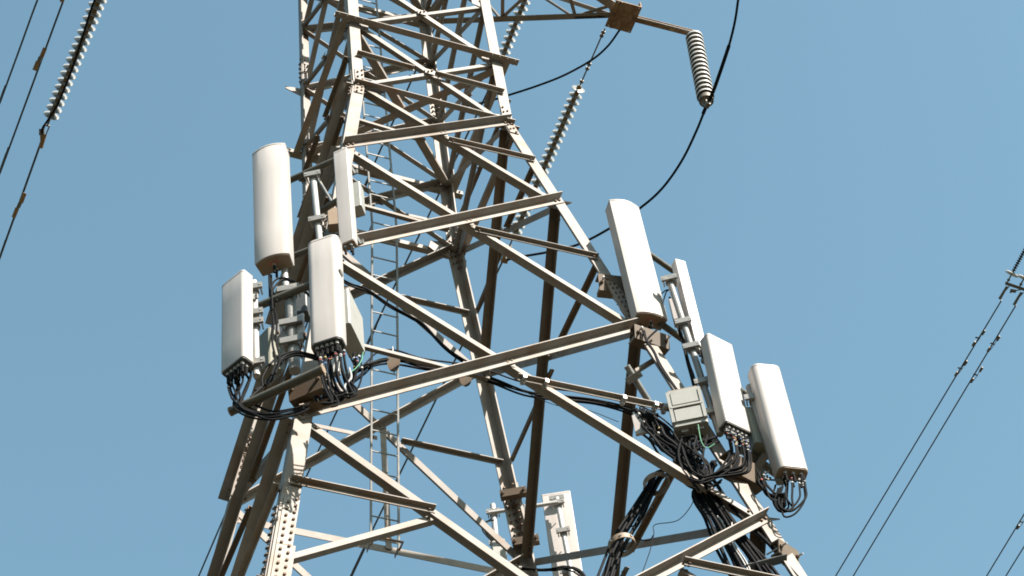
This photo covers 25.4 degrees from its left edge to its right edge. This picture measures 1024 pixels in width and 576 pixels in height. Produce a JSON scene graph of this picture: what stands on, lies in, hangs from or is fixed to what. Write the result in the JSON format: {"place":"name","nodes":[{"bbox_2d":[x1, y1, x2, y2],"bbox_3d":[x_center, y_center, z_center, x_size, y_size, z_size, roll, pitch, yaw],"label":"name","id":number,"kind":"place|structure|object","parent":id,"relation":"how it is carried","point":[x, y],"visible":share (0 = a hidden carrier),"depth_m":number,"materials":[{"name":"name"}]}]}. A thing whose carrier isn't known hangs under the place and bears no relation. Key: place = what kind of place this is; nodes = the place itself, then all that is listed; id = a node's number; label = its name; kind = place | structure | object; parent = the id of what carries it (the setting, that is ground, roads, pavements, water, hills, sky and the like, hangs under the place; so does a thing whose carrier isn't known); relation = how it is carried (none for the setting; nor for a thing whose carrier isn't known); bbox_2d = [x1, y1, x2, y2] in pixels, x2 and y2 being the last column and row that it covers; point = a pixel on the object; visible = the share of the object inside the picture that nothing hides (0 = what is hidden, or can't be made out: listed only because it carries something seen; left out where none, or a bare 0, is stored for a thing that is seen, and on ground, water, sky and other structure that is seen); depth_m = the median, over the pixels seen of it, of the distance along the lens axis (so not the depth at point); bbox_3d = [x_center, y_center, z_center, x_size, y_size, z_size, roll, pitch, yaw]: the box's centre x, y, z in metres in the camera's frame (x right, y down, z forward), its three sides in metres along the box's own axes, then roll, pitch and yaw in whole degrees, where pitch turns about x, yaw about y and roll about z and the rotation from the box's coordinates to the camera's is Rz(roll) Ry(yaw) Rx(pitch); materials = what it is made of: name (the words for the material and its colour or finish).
{"place":"outdoors","nodes":[
{"label":"outdoors","id":0,"kind":"place"},
{"bbox_2d":[0,0,37,103],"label":"power line","id":1,"kind":"object","parent":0,"point":[9,76],"visible":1,"depth_m":32.10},
{"bbox_2d":[12,192,26,217],"bbox_3d":[-6.968,-1.169,32.078,0.072,0.242,0.361,27,-61,-24],"label":"vibration damper","id":2,"kind":"object","parent":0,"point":[19,204],"visible":1,"depth_m":32.05,"materials":[{"name":"brown metal"}]},
{"bbox_2d":[0,0,64,173],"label":"power line","id":3,"kind":"object","parent":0,"point":[21,114],"visible":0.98,"depth_m":31.97,"materials":[{"name":"metal"}]},
{"bbox_2d":[32,47,46,70],"bbox_3d":[-6.473,-3.136,31.094,0.071,0.219,0.327,28,-61,-25],"label":"vibration damper","id":4,"kind":"object","parent":3,"relation":"attached to","point":[39,59],"visible":1,"depth_m":31.07,"materials":[{"name":"brown metal"}]},
{"bbox_2d":[198,17,438,575],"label":"power line","id":5,"kind":"object","parent":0,"point":[366,182],"visible":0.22,"depth_m":39.36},
{"bbox_2d":[0,0,1023,575],"label":"sky","id":6,"kind":"structure","parent":0,"point":[844,213],"materials":[{"name":"blue"}]},
{"bbox_2d":[998,282,1023,305],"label":"yoke plate","id":7,"kind":"object","parent":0,"point":[1013,291],"visible":1,"depth_m":45.98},
{"bbox_2d":[835,300,1001,575],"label":"power line","id":8,"kind":"object","parent":7,"relation":"attached to","point":[917,439],"visible":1,"depth_m":48.23,"materials":[{"name":"metal"}]},
{"bbox_2d":[853,305,1016,575],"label":"power line","id":9,"kind":"object","parent":7,"relation":"attached to","point":[933,443],"visible":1,"depth_m":48.33,"materials":[{"name":"metal"}]},
{"bbox_2d":[1005,249,1023,281],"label":"polymer insulator","id":10,"kind":"object","parent":7,"relation":"attached to","point":[1011,273],"visible":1,"depth_m":45.97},
{"label":"ground","id":11,"kind":"structure","parent":0,"visible":0},
{"bbox_2d":[207,0,806,575],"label":"transmission tower","id":12,"kind":"structure","parent":11,"relation":"on","point":[249,466],"depth_m":25.02,"materials":[{"name":"metal"}]},
{"bbox_2d":[41,0,95,133],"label":"jumper cable","id":13,"kind":"object","parent":12,"relation":"hanging from","point":[71,70],"visible":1,"depth_m":31.12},
{"bbox_2d":[43,0,106,134],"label":"insulator string","id":14,"kind":"object","parent":12,"relation":"hanging from","point":[72,53],"visible":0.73,"depth_m":31.50,"materials":[{"name":"grey ceramic"}]},
{"bbox_2d":[0,140,40,258],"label":"power line","id":15,"kind":"object","parent":14,"relation":"attached to","point":[13,219],"visible":0.83,"depth_m":32.56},
{"bbox_2d":[227,157,342,415],"bbox_3d":[-1.827,-0.193,20.589,0.910,5.096,1.492,-23,-54,10],"label":"antenna mount","id":16,"kind":"object","parent":12,"relation":"attached to","point":[305,387],"visible":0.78,"depth_m":19.33,"materials":[{"name":"metal"}]},
{"bbox_2d":[221,270,258,386],"bbox_3d":[-2.259,0.368,18.927,0.276,1.334,0.232,-37,-58,20],"label":"panel antenna","id":17,"kind":"object","parent":16,"relation":"attached to","point":[239,297],"visible":1,"depth_m":18.81,"materials":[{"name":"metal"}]},
{"bbox_2d":[227,380,302,414],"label":"cable","id":18,"kind":"object","parent":17,"relation":"attached to","point":[275,413],"visible":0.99,"depth_m":18.00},
{"bbox_2d":[232,376,300,420],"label":"cable","id":19,"kind":"object","parent":17,"relation":"attached to","point":[243,414],"visible":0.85,"depth_m":17.98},
{"bbox_2d":[230,381,307,420],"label":"cable","id":20,"kind":"object","parent":17,"relation":"attached to","point":[264,418],"visible":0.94,"depth_m":17.95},
{"bbox_2d":[234,379,304,417],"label":"cable","id":21,"kind":"object","parent":17,"relation":"attached to","point":[240,409],"visible":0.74,"depth_m":18.01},
{"bbox_2d":[239,370,308,417],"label":"cable","id":22,"kind":"object","parent":17,"relation":"attached to","point":[246,387],"visible":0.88,"depth_m":18.30,"materials":[{"name":"rubber"}]},
{"bbox_2d":[254,326,284,385],"bbox_3d":[-2.075,0.561,19.390,0.174,0.600,0.220,33,-63,-27],"label":"radio unit","id":23,"kind":"object","parent":16,"relation":"attached to","point":[265,349],"visible":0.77,"depth_m":19.25,"materials":[{"name":"metal"}]},
{"bbox_2d":[268,274,276,375],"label":"cable","id":24,"kind":"object","parent":16,"relation":"hanging from","point":[273,325],"visible":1,"depth_m":19.29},
{"bbox_2d":[252,143,293,277],"bbox_3d":[-2.206,-0.683,21.062,0.352,1.957,0.312,-18,-53,7],"label":"panel antenna","id":25,"kind":"object","parent":16,"relation":"attached to","point":[273,236],"visible":1,"depth_m":20.90,"materials":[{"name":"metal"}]},
{"bbox_2d":[270,274,280,374],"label":"cable","id":26,"kind":"object","parent":16,"relation":"hanging from","point":[276,343],"visible":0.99,"depth_m":19.20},
{"bbox_2d":[242,371,310,411],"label":"cable","id":27,"kind":"object","parent":16,"relation":"hanging from","point":[268,410],"visible":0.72,"depth_m":18.18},
{"bbox_2d":[261,350,315,386],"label":"cable","id":28,"kind":"object","parent":16,"relation":"attached to","point":[272,361],"visible":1,"depth_m":18.93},
{"bbox_2d":[296,291,309,323],"bbox_3d":[-1.866,0.135,20.191,0.130,0.460,0.154,-17,-53,6],"label":"radio unit","id":29,"kind":"object","parent":16,"relation":"attached to","point":[303,303],"visible":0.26,"depth_m":20.04,"materials":[{"name":"metal"}]},
{"bbox_2d":[308,234,346,357],"bbox_3d":[-1.576,0.123,19.504,0.299,1.614,0.251,-18,-53,7],"label":"panel antenna","id":30,"kind":"object","parent":16,"relation":"attached to","point":[327,311],"visible":1,"depth_m":19.38,"materials":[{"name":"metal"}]},
{"bbox_2d":[250,351,314,396],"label":"cable","id":31,"kind":"object","parent":30,"relation":"attached to","point":[261,387],"visible":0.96,"depth_m":18.95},
{"bbox_2d":[264,354,317,385],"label":"cable","id":32,"kind":"object","parent":30,"relation":"attached to","point":[266,382],"visible":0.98,"depth_m":18.89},
{"bbox_2d":[319,353,332,404],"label":"cable","id":33,"kind":"object","parent":30,"relation":"hanging from","point":[324,386],"visible":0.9,"depth_m":18.19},
{"bbox_2d":[324,354,338,407],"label":"cable","id":34,"kind":"object","parent":30,"relation":"hanging from","point":[331,390],"visible":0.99,"depth_m":18.22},
{"bbox_2d":[334,348,346,396],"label":"cable","id":35,"kind":"object","parent":30,"relation":"hanging from","point":[337,373],"visible":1,"depth_m":18.38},
{"bbox_2d":[339,349,353,395],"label":"cable","id":36,"kind":"object","parent":30,"relation":"hanging from","point":[344,375],"visible":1,"depth_m":18.38,"materials":[{"name":"rubber"}]},
{"bbox_2d":[343,348,357,397],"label":"cable","id":37,"kind":"object","parent":30,"relation":"hanging from","point":[352,384],"visible":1,"depth_m":18.42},
{"bbox_2d":[333,147,363,254],"bbox_3d":[-1.583,-0.792,21.900,0.188,1.721,0.213,-23,-54,10],"label":"panel antenna","id":38,"kind":"object","parent":16,"relation":"attached to","point":[345,172],"visible":0.94,"depth_m":21.81,"materials":[{"name":"plastic"}]},
{"bbox_2d":[344,288,364,357],"bbox_3d":[-1.452,0.282,20.152,0.150,0.600,0.380,-18,-53,7],"label":"radio unit","id":39,"kind":"object","parent":16,"relation":"attached to","point":[354,330],"visible":0.66,"depth_m":19.98,"materials":[{"name":"metal"}]},
{"bbox_2d":[327,205,338,231],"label":"radio unit","id":40,"kind":"object","parent":12,"relation":"attached to","point":[332,216],"visible":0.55,"depth_m":22.58,"materials":[{"name":"metal"}]},
{"bbox_2d":[353,181,364,217],"bbox_3d":[-1.549,-0.917,22.762,0.100,0.520,0.140,-17,-53,6],"label":"radio unit","id":41,"kind":"object","parent":12,"relation":"attached to","point":[359,201],"visible":0.92,"depth_m":22.62,"materials":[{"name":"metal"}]},
{"bbox_2d":[359,0,403,557],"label":"ladder","id":42,"kind":"object","parent":12,"relation":"attached to","point":[394,541],"visible":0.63,"depth_m":26.59,"materials":[{"name":"grey metal"}]},
{"bbox_2d":[344,282,462,361],"bbox_3d":[-1.004,0.367,21.967,1.282,1.204,0.054,6,-54,-11],"label":"cable","id":43,"kind":"object","parent":12,"relation":"attached to","point":[390,307],"visible":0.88,"depth_m":22.12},
{"bbox_2d":[344,280,466,360],"bbox_3d":[-1.010,0.342,21.933,1.278,1.195,0.056,6,-54,-11],"label":"cable","id":44,"kind":"object","parent":12,"relation":"attached to","point":[418,320],"visible":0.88,"depth_m":22.05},
{"bbox_2d":[349,361,631,410],"bbox_3d":[0.051,1.045,21.352,3.405,0.650,0.118,13,-56,-16],"label":"cable","id":45,"kind":"object","parent":12,"relation":"hanging from","point":[507,385],"visible":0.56,"depth_m":21.72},
{"bbox_2d":[352,363,652,427],"bbox_3d":[0.027,1.069,21.317,3.402,0.643,0.117,13,-56,-16],"label":"cable","id":46,"kind":"object","parent":12,"relation":"hanging from","point":[503,387],"visible":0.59,"depth_m":21.49,"materials":[{"name":"rubber"}]},
{"bbox_2d":[349,359,672,435],"bbox_3d":[0.055,1.027,21.310,3.401,0.636,0.114,13,-56,-16],"label":"cable","id":47,"kind":"object","parent":12,"relation":"attached to","point":[516,387],"visible":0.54,"depth_m":21.48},
{"bbox_2d":[387,346,399,371],"bbox_3d":[-1.101,0.661,21.095,0.124,0.426,0.059,-16,-53,5],"label":"cable hanger","id":48,"kind":"object","parent":47,"relation":"hanging from","point":[393,364],"visible":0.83,"depth_m":21.02,"materials":[{"name":"metal"}]},
{"bbox_2d":[352,349,672,428],"bbox_3d":[0.139,1.060,21.367,3.540,0.932,0.159,13,-56,-16],"label":"cable","id":49,"kind":"object","parent":12,"relation":"hanging from","point":[663,419],"visible":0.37,"depth_m":21.52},
{"bbox_2d":[499,0,530,55],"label":"insulator string","id":50,"kind":"object","parent":12,"relation":"attached to","point":[509,38],"visible":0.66,"depth_m":35.46,"materials":[{"name":"grey ceramic"}]},
{"bbox_2d":[260,94,485,573],"bbox_3d":[-12.164,20.409,50.635,0.030,2.610,60.570,16,-57,-18],"label":"power line","id":51,"kind":"object","parent":50,"relation":"attached to","point":[374,328],"visible":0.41,"depth_m":38.37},
{"bbox_2d":[356,357,678,444],"bbox_3d":[0.119,1.136,21.189,3.509,0.922,0.159,13,-56,-16],"label":"cable","id":52,"kind":"object","parent":12,"relation":"hanging from","point":[368,366],"visible":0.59,"depth_m":21.48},
{"bbox_2d":[486,486,574,575],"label":"antenna mount","id":53,"kind":"object","parent":12,"relation":"attached to","point":[493,512],"visible":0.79,"depth_m":26.10,"materials":[{"name":"metal"}]},
{"bbox_2d":[490,539,507,560],"bbox_3d":[-0.151,3.037,26.024,0.160,0.520,0.140,-1,-53,-6],"label":"radio unit","id":54,"kind":"object","parent":53,"relation":"attached to","point":[498,549],"visible":0.17,"depth_m":25.96,"materials":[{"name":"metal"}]},
{"bbox_2d":[541,491,582,575],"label":"panel antenna","id":55,"kind":"object","parent":53,"relation":"attached to","point":[555,544],"visible":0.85,"depth_m":26.52,"materials":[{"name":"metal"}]},
{"bbox_2d":[467,30,620,106],"bbox_3d":[0.468,-3.103,32.794,2.478,0.480,0.220,-20,-54,8],"label":"jumper cable","id":56,"kind":"object","parent":12,"relation":"attached to","point":[577,68],"visible":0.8,"depth_m":32.73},
{"bbox_2d":[516,566,584,575],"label":"cable","id":57,"kind":"object","parent":12,"relation":"attached to","point":[559,569],"visible":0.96,"depth_m":24.51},
{"bbox_2d":[508,28,605,247],"bbox_3d":[0.624,-2.114,33.751,0.209,0.374,4.036,14,-56,-17],"label":"insulator string","id":58,"kind":"object","parent":12,"relation":"hanging from","point":[556,139],"visible":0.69,"depth_m":33.64,"materials":[{"name":"grey ceramic"}]},
{"bbox_2d":[350,263,502,575],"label":"power line","id":59,"kind":"object","parent":58,"relation":"attached to","point":[363,549],"visible":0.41,"depth_m":36.96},
{"bbox_2d":[608,532,636,557],"bbox_3d":[0.992,2.328,20.531,0.264,0.088,0.266,13,-56,-16],"label":"hanger ring","id":60,"kind":"object","parent":12,"relation":"attached to","point":[615,537],"visible":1,"depth_m":20.48,"materials":[{"name":"grey metal"}]},
{"bbox_2d":[601,479,652,575],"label":"cable","id":61,"kind":"object","parent":12,"relation":"attached to","point":[627,522],"visible":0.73,"depth_m":20.89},
{"bbox_2d":[597,469,660,575],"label":"cable","id":62,"kind":"object","parent":12,"relation":"attached to","point":[623,521],"visible":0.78,"depth_m":20.89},
{"bbox_2d":[607,476,658,575],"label":"cable","id":63,"kind":"object","parent":12,"relation":"attached to","point":[617,549],"visible":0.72,"depth_m":20.79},
{"bbox_2d":[604,470,663,575],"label":"cable","id":64,"kind":"object","parent":12,"relation":"attached to","point":[628,525],"visible":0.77,"depth_m":20.82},
{"bbox_2d":[610,473,668,575],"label":"cable","id":65,"kind":"object","parent":12,"relation":"attached to","point":[634,527],"visible":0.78,"depth_m":20.89,"materials":[{"name":"rubber"}]},
{"bbox_2d":[613,475,668,575],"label":"cable","id":66,"kind":"object","parent":12,"relation":"attached to","point":[644,513],"visible":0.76,"depth_m":21.00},
{"bbox_2d":[643,471,670,495],"bbox_3d":[1.356,1.842,21.328,0.264,0.088,0.266,13,-56,-16],"label":"hanger ring","id":67,"kind":"object","parent":12,"relation":"attached to","point":[653,475],"visible":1,"depth_m":21.28,"materials":[{"name":"grey metal"}]},
{"bbox_2d":[638,410,694,466],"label":"cable","id":68,"kind":"object","parent":12,"relation":"attached to","point":[666,429],"visible":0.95,"depth_m":21.46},
{"bbox_2d":[673,436,711,487],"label":"cable","id":69,"kind":"object","parent":12,"relation":"hanging from","point":[700,457],"visible":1,"depth_m":20.85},
{"bbox_2d":[688,437,699,473],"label":"cable","id":70,"kind":"object","parent":12,"relation":"hanging from","point":[691,454],"visible":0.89,"depth_m":20.98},
{"bbox_2d":[595,252,803,565],"bbox_3d":[1.807,1.077,22.256,1.473,5.362,0.958,-4,-53,-4],"label":"antenna mount","id":71,"kind":"object","parent":12,"relation":"attached to","point":[660,340],"visible":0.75,"depth_m":22.28,"materials":[{"name":"grey metal"}]},
{"bbox_2d":[605,199,667,330],"bbox_3d":[1.296,-0.197,23.936,0.368,2.182,0.314,13,-56,-16],"label":"panel antenna","id":72,"kind":"object","parent":71,"relation":"attached to","point":[645,302],"visible":0.98,"depth_m":23.80,"materials":[{"name":"plastic"}]},
{"bbox_2d":[632,407,646,436],"bbox_3d":[1.217,1.273,21.689,0.120,0.380,0.030,-14,-53,4],"label":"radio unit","id":73,"kind":"object","parent":71,"relation":"attached to","point":[639,430],"visible":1,"depth_m":21.63,"materials":[{"name":"metal"}]},
{"bbox_2d":[641,329,675,389],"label":"cable","id":74,"kind":"object","parent":71,"relation":"hanging from","point":[661,369],"visible":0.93,"depth_m":22.37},
{"bbox_2d":[635,409,685,463],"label":"cable","id":75,"kind":"object","parent":71,"relation":"hanging from","point":[653,432],"visible":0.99,"depth_m":21.27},
{"bbox_2d":[644,427,691,472],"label":"cable","id":76,"kind":"object","parent":71,"relation":"hanging from","point":[659,445],"visible":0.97,"depth_m":21.16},
{"bbox_2d":[646,409,693,464],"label":"cable","id":77,"kind":"object","parent":71,"relation":"attached to","point":[664,435],"visible":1,"depth_m":21.33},
{"bbox_2d":[668,297,678,327],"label":"radio unit","id":78,"kind":"object","parent":71,"relation":"attached to","point":[673,311],"visible":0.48,"depth_m":23.22,"materials":[{"name":"metal"}]},
{"bbox_2d":[665,386,710,443],"bbox_3d":[1.670,1.178,21.608,0.336,0.660,0.252,-11,-53,2],"label":"radio unit","id":79,"kind":"object","parent":71,"relation":"attached to","point":[687,411],"visible":0.99,"depth_m":21.43,"materials":[{"name":"metal"}]},
{"bbox_2d":[677,434,699,490],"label":"cable","id":80,"kind":"object","parent":79,"relation":"hanging from","point":[681,466],"visible":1,"depth_m":20.84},
{"bbox_2d":[672,259,703,358],"bbox_3d":[1.796,0.260,23.197,0.186,1.596,0.217,13,-56,-16],"label":"panel antenna","id":81,"kind":"object","parent":71,"relation":"attached to","point":[685,292],"visible":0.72,"depth_m":23.23,"materials":[{"name":"plastic"}]},
{"bbox_2d":[678,435,711,473],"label":"cable","id":82,"kind":"object","parent":71,"relation":"hanging from","point":[694,444],"visible":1,"depth_m":21.06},
{"bbox_2d":[691,426,730,475],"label":"cable","id":83,"kind":"object","parent":71,"relation":"hanging from","point":[727,458],"visible":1,"depth_m":20.89,"materials":[{"name":"rubber"}]},
{"bbox_2d":[691,429,738,483],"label":"cable","id":84,"kind":"object","parent":71,"relation":"hanging from","point":[724,473],"visible":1,"depth_m":20.58,"materials":[{"name":"rubber"}]},
{"bbox_2d":[688,435,749,481],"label":"cable","id":85,"kind":"object","parent":71,"relation":"hanging from","point":[735,474],"visible":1,"depth_m":20.53,"materials":[{"name":"rubber"}]},
{"bbox_2d":[700,333,751,445],"bbox_3d":[2.044,1.024,21.895,0.354,1.479,0.267,25,-60,-23],"label":"panel antenna","id":86,"kind":"object","parent":71,"relation":"attached to","point":[718,361],"visible":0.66,"depth_m":21.82,"materials":[{"name":"plastic"}]},
{"bbox_2d":[746,407,767,459],"bbox_3d":[2.379,1.365,21.639,0.300,0.620,0.234,4,-54,-9],"label":"radio unit","id":87,"kind":"object","parent":71,"relation":"attached to","point":[756,444],"visible":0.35,"depth_m":21.40,"materials":[{"name":"metal"}]},
{"bbox_2d":[748,363,807,487],"bbox_3d":[2.508,1.337,21.403,0.320,1.646,0.289,6,-54,-11],"label":"panel antenna","id":88,"kind":"object","parent":71,"relation":"attached to","point":[782,441],"visible":0.96,"depth_m":21.29,"materials":[{"name":"plastic"}]},
{"bbox_2d":[776,475,793,510],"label":"cable","id":89,"kind":"object","parent":88,"relation":"attached to","point":[792,490],"visible":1,"depth_m":20.49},
{"bbox_2d":[774,475,800,512],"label":"cable","id":90,"kind":"object","parent":88,"relation":"attached to","point":[798,499],"visible":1,"depth_m":20.50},
{"bbox_2d":[778,475,807,511],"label":"cable","id":91,"kind":"object","parent":88,"relation":"attached to","point":[797,506],"visible":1,"depth_m":20.42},
{"bbox_2d":[781,476,804,517],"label":"cable","id":92,"kind":"object","parent":88,"relation":"attached to","point":[795,513],"visible":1,"depth_m":20.36,"materials":[{"name":"rubber"}]},
{"bbox_2d":[686,30,713,108],"bbox_3d":[2.687,-3.088,32.245,0.346,1.987,0.250,-17,-53,6],"label":"post insulator","id":93,"kind":"object","parent":12,"relation":"hanging from","point":[702,81],"visible":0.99,"depth_m":32.17,"materials":[{"name":"grey ceramic"}]},
{"bbox_2d":[506,0,738,260],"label":"jumper cable","id":94,"kind":"object","parent":93,"relation":"attached to","point":[676,168],"visible":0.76,"depth_m":31.45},
{"bbox_2d":[701,45,730,114],"bbox_3d":[2.839,-2.886,31.473,0.074,0.581,0.898,21,-58,-21],"label":"armour rod","id":95,"kind":"object","parent":94,"relation":"attached to","point":[718,76],"visible":1,"depth_m":31.45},
{"bbox_2d":[695,436,717,483],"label":"cable","id":96,"kind":"object","parent":12,"relation":"hanging from","point":[700,449],"visible":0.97,"depth_m":21.13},
{"bbox_2d":[654,418,698,463],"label":"cable","id":97,"kind":"object","parent":96,"relation":"attached to","point":[668,427],"visible":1,"depth_m":21.37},
{"bbox_2d":[691,463,730,575],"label":"cable","id":98,"kind":"object","parent":12,"relation":"attached to","point":[709,532],"visible":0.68,"depth_m":20.47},
{"bbox_2d":[693,464,732,575],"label":"cable","id":99,"kind":"object","parent":12,"relation":"attached to","point":[710,522],"visible":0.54,"depth_m":20.34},
{"bbox_2d":[692,428,736,477],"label":"cable","id":100,"kind":"object","parent":12,"relation":"hanging from","point":[723,468],"visible":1,"depth_m":20.63,"materials":[{"name":"rubber"}]},
{"bbox_2d":[697,492,736,566],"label":"cable","id":101,"kind":"object","parent":12,"relation":"attached to","point":[727,547],"visible":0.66,"depth_m":20.26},
{"bbox_2d":[689,434,747,479],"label":"cable","id":102,"kind":"object","parent":12,"relation":"hanging from","point":[745,466],"visible":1,"depth_m":20.63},
{"bbox_2d":[701,468,743,567],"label":"cable","id":103,"kind":"object","parent":12,"relation":"attached to","point":[720,528],"visible":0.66,"depth_m":20.28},
{"bbox_2d":[699,432,745,476],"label":"cable","id":104,"kind":"object","parent":12,"relation":"hanging from","point":[735,468],"visible":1,"depth_m":20.68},
{"bbox_2d":[706,494,757,570],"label":"cable","id":105,"kind":"object","parent":12,"relation":"attached to","point":[719,515],"visible":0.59,"depth_m":20.37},
{"bbox_2d":[706,491,762,571],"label":"cable","id":106,"kind":"object","parent":12,"relation":"attached to","point":[743,546],"visible":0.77,"depth_m":20.22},
{"bbox_2d":[706,468,773,573],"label":"cable","id":107,"kind":"object","parent":12,"relation":"attached to","point":[744,536],"visible":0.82,"depth_m":20.08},
{"bbox_2d":[711,460,769,573],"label":"cable","id":108,"kind":"object","parent":12,"relation":"attached to","point":[748,547],"visible":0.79,"depth_m":20.10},
{"bbox_2d":[721,501,779,575],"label":"cable","id":109,"kind":"object","parent":12,"relation":"attached to","point":[773,569],"visible":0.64,"depth_m":19.91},
{"bbox_2d":[705,471,798,575],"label":"cable","id":110,"kind":"object","parent":12,"relation":"attached to","point":[755,531],"visible":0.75,"depth_m":20.24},
{"bbox_2d":[745,554,786,569],"bbox_3d":[2.222,2.405,19.828,0.394,0.202,0.092,-2,-53,-6],"label":"cable bar","id":111,"kind":"object","parent":12,"relation":"attached to","point":[777,560],"visible":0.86,"depth_m":19.82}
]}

